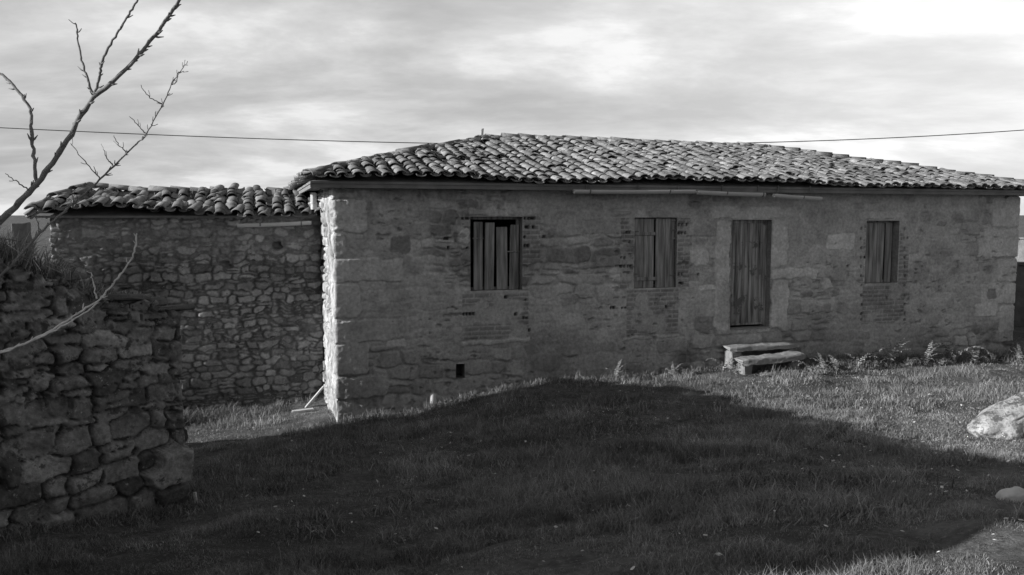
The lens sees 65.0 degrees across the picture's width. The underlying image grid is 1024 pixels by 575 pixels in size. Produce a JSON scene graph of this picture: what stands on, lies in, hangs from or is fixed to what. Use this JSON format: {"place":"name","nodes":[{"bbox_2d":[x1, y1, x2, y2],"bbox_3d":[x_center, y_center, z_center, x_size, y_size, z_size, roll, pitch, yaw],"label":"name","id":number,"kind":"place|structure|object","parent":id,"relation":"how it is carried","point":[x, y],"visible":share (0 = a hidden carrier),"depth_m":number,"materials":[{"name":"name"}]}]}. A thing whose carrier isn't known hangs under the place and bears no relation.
{"place":"outdoors","nodes":[
{"label":"outdoors","id":0,"kind":"place"},
{"bbox_2d":[0,127,1022,143],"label":"overhead cable","id":1,"kind":"object","parent":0,"point":[430,143],"visible":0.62,"depth_m":24.68,"materials":[{"name":"rubber"}]},
{"bbox_2d":[0,215,1023,574],"bbox_3d":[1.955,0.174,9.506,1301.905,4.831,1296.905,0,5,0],"label":"ground","id":2,"kind":"structure","parent":0,"point":[952,537],"depth_m":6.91,"materials":[{"name":"plant"}]},
{"bbox_2d":[11,222,31,258],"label":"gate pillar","id":3,"kind":"structure","parent":2,"relation":"on","point":[24,228],"depth_m":29.73,"materials":[{"name":"grey stone"}]},
{"bbox_2d":[0,0,187,352],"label":"bare tree","id":4,"kind":"object","parent":2,"relation":"on","point":[32,188],"visible":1,"depth_m":2.76,"materials":[{"name":"grey plant"}]},
{"bbox_2d":[0,256,195,530],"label":"ruined wall","id":5,"kind":"structure","parent":2,"relation":"on","point":[91,414],"depth_m":6.41,"materials":[{"name":"stone"}]},
{"bbox_2d":[0,223,152,303],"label":"wall grass","id":6,"kind":"structure","parent":5,"relation":"on","point":[39,266],"depth_m":6.27,"materials":[{"name":"grey plant"}]},
{"bbox_2d":[23,181,323,414],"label":"outbuilding","id":7,"kind":"structure","parent":2,"relation":"on","point":[239,269],"depth_m":13.65,"materials":[{"name":"stone"}]},
{"bbox_2d":[193,492,197,505],"bbox_3d":[-2.785,1.872,7.076,0.040,0.145,0.024,0,5,0],"label":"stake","id":8,"kind":"object","parent":2,"relation":"on","point":[194,495],"visible":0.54,"depth_m":7.06,"materials":[{"name":"grey wood"}]},
{"bbox_2d":[292,408,312,412],"bbox_3d":[-3.462,2.034,13.282,0.340,0.056,0.100,-2,5,-18],"label":"plank","id":9,"kind":"object","parent":2,"relation":"on","point":[303,410],"visible":0.92,"depth_m":13.25,"materials":[{"name":"wood"}]},
{"bbox_2d":[305,386,323,407],"bbox_3d":[-3.348,1.860,13.619,0.327,0.364,0.070,-2,5,-18],"label":"plank","id":10,"kind":"object","parent":2,"relation":"on","point":[314,397],"visible":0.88,"depth_m":13.59,"materials":[{"name":"grey wood"}]},
{"bbox_2d":[429,393,435,404],"bbox_3d":[-1.228,1.767,12.442,0.114,0.275,0.120,0,5,0],"label":"marker stone","id":11,"kind":"object","parent":2,"relation":"on","point":[432,396],"visible":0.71,"depth_m":12.40,"materials":[{"name":"white stone"}]},
{"bbox_2d":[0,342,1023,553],"bbox_3d":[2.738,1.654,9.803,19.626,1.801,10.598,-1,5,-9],"label":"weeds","id":12,"kind":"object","parent":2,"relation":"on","point":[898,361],"visible":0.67,"depth_m":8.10,"materials":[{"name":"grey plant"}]},
{"bbox_2d":[603,359,625,380],"bbox_3d":[1.722,1.348,13.109,0.261,0.354,0.454,-3,6,-32],"label":"fern","id":13,"kind":"object","parent":2,"relation":"on","point":[617,375],"visible":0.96,"depth_m":13.09,"materials":[{"name":"grey plant"}]},
{"bbox_2d":[245,387,1023,574],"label":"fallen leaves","id":14,"kind":"object","parent":2,"relation":"on","point":[632,568],"visible":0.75,"depth_m":7.41,"materials":[{"name":"white plant"}]},
{"bbox_2d":[283,128,1023,422],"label":"stone house","id":15,"kind":"structure","parent":2,"relation":"on","point":[461,266],"depth_m":13.45,"materials":[{"name":"stone"}]},
{"bbox_2d":[470,217,518,289],"bbox_3d":[-0.288,-0.540,12.709,0.844,1.151,0.142,-2,5,-18],"label":"window","id":16,"kind":"structure","parent":15,"relation":"in","point":[501,232],"depth_m":12.68,"materials":[{"name":"wood"}]},
{"bbox_2d":[634,218,675,287],"bbox_3d":[2.359,-0.586,13.518,0.793,1.175,0.201,-2,5,-17],"label":"window","id":17,"kind":"structure","parent":15,"relation":"in","point":[664,233],"depth_m":13.45,"materials":[{"name":"wood"}]},
{"bbox_2d":[730,220,769,329],"bbox_3d":[4.137,-0.230,14.062,0.787,1.896,0.240,-2,5,-18],"label":"door","id":18,"kind":"structure","parent":15,"relation":"in","point":[749,237],"depth_m":14.10,"materials":[{"name":"grey wood"}]},
{"bbox_2d":[864,221,892,282],"bbox_3d":[6.763,-0.666,14.964,0.738,1.151,0.102,-2,5,-18],"label":"window","id":19,"kind":"structure","parent":15,"relation":"in","point":[875,230],"depth_m":14.93,"materials":[{"name":"wood"}]},
{"bbox_2d":[665,361,680,377],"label":"fern","id":20,"kind":"object","parent":2,"relation":"on","point":[672,371],"visible":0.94,"depth_m":13.32,"materials":[{"name":"plant"}]},
{"bbox_2d":[706,358,741,373],"bbox_3d":[3.564,1.323,13.563,0.637,0.268,0.329,1,5,15],"label":"fern","id":21,"kind":"object","parent":2,"relation":"on","point":[722,364],"visible":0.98,"depth_m":13.53,"materials":[{"name":"grey plant"}]},
{"bbox_2d":[728,357,744,376],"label":"fern","id":22,"kind":"object","parent":2,"relation":"on","point":[735,370],"visible":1,"depth_m":13.21,"materials":[{"name":"grey plant"}]},
{"bbox_2d":[721,340,803,369],"bbox_3d":[4.360,1.185,14.003,1.479,0.443,0.376,-2,5,-18],"label":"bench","id":23,"kind":"object","parent":2,"relation":"on","point":[735,350],"visible":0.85,"depth_m":13.89,"materials":[{"name":"stone"}]},
{"bbox_2d":[734,351,804,374],"bbox_3d":[4.384,1.313,13.660,1.230,0.384,0.334,-2,5,-18],"label":"doorstep","id":24,"kind":"object","parent":2,"relation":"on","point":[750,364],"visible":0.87,"depth_m":13.55,"materials":[{"name":"stone"}]},
{"bbox_2d":[798,360,831,373],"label":"fern","id":25,"kind":"object","parent":2,"relation":"on","point":[809,369],"visible":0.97,"depth_m":13.28,"materials":[{"name":"plant"}]},
{"bbox_2d":[813,351,836,370],"bbox_3d":[5.187,1.246,13.474,0.296,0.402,0.514,-2,5,-19],"label":"fern","id":26,"kind":"object","parent":2,"relation":"on","point":[821,363],"visible":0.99,"depth_m":13.50,"materials":[{"name":"grey plant"}]},
{"bbox_2d":[822,355,838,371],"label":"fern","id":27,"kind":"object","parent":2,"relation":"on","point":[836,364],"visible":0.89,"depth_m":13.86,"materials":[{"name":"plant"}]},
{"bbox_2d":[840,353,879,367],"bbox_3d":[6.072,1.291,14.071,0.679,0.285,0.351,2,5,24],"label":"fern","id":28,"kind":"object","parent":2,"relation":"on","point":[858,363],"visible":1,"depth_m":14.04,"materials":[{"name":"plant"}]},
{"bbox_2d":[863,357,888,366],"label":"fern","id":29,"kind":"object","parent":2,"relation":"on","point":[874,362],"visible":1,"depth_m":14.18,"materials":[{"name":"grey plant"}]},
{"bbox_2d":[872,337,907,363],"bbox_3d":[6.813,1.144,14.336,0.630,0.607,0.796,1,5,14],"label":"fern","id":30,"kind":"object","parent":2,"relation":"on","point":[890,356],"visible":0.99,"depth_m":14.38,"materials":[{"name":"plant"}]},
{"bbox_2d":[906,358,919,364],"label":"fern","id":31,"kind":"object","parent":2,"relation":"on","point":[909,362],"visible":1,"depth_m":14.28,"materials":[{"name":"plant"}]},
{"bbox_2d":[913,342,940,364],"bbox_3d":[7.531,1.187,14.534,0.330,0.449,0.574,-2,5,-23],"label":"fern","id":32,"kind":"object","parent":2,"relation":"on","point":[927,359],"visible":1,"depth_m":14.51,"materials":[{"name":"plant"}]},
{"bbox_2d":[921,340,991,364],"bbox_3d":[8.120,1.235,14.724,1.104,0.464,0.570,2,5,19],"label":"fern","id":33,"kind":"object","parent":2,"relation":"on","point":[949,352],"visible":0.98,"depth_m":14.77,"materials":[{"name":"plant"}]},
{"bbox_2d":[965,342,988,363],"bbox_3d":[8.529,1.225,14.857,0.410,0.396,0.519,1,5,10],"label":"fern","id":34,"kind":"object","parent":2,"relation":"on","point":[975,358],"visible":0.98,"depth_m":14.81,"materials":[{"name":"plant"}]},
{"bbox_2d":[967,392,1023,439],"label":"boulder","id":35,"kind":"object","parent":2,"relation":"on","point":[1004,419],"visible":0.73,"depth_m":9.12,"materials":[{"name":"grey stone"}]},
{"bbox_2d":[995,486,1023,502],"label":"rock","id":36,"kind":"object","parent":2,"relation":"on","point":[1014,493],"visible":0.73,"depth_m":5.16,"materials":[{"name":"white stone"}]},
{"bbox_2d":[1010,343,1022,361],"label":"fern","id":37,"kind":"object","parent":2,"relation":"on","point":[1017,354],"visible":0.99,"depth_m":15.05,"materials":[{"name":"grey plant"}]},
{"bbox_2d":[1013,262,1023,326],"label":"stone wall","id":38,"kind":"structure","parent":2,"relation":"on","point":[1018,304],"depth_m":19.32,"materials":[{"name":"grey stone"}]},
{"bbox_2d":[1015,237,1023,261],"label":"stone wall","id":39,"kind":"structure","parent":2,"relation":"on","point":[1020,257],"depth_m":33.36,"materials":[{"name":"grey stone"}]},
{"bbox_2d":[0,0,1023,214],"label":"sky","id":40,"kind":"structure","parent":0,"point":[420,71],"materials":[{"name":"grey"}]}
]}

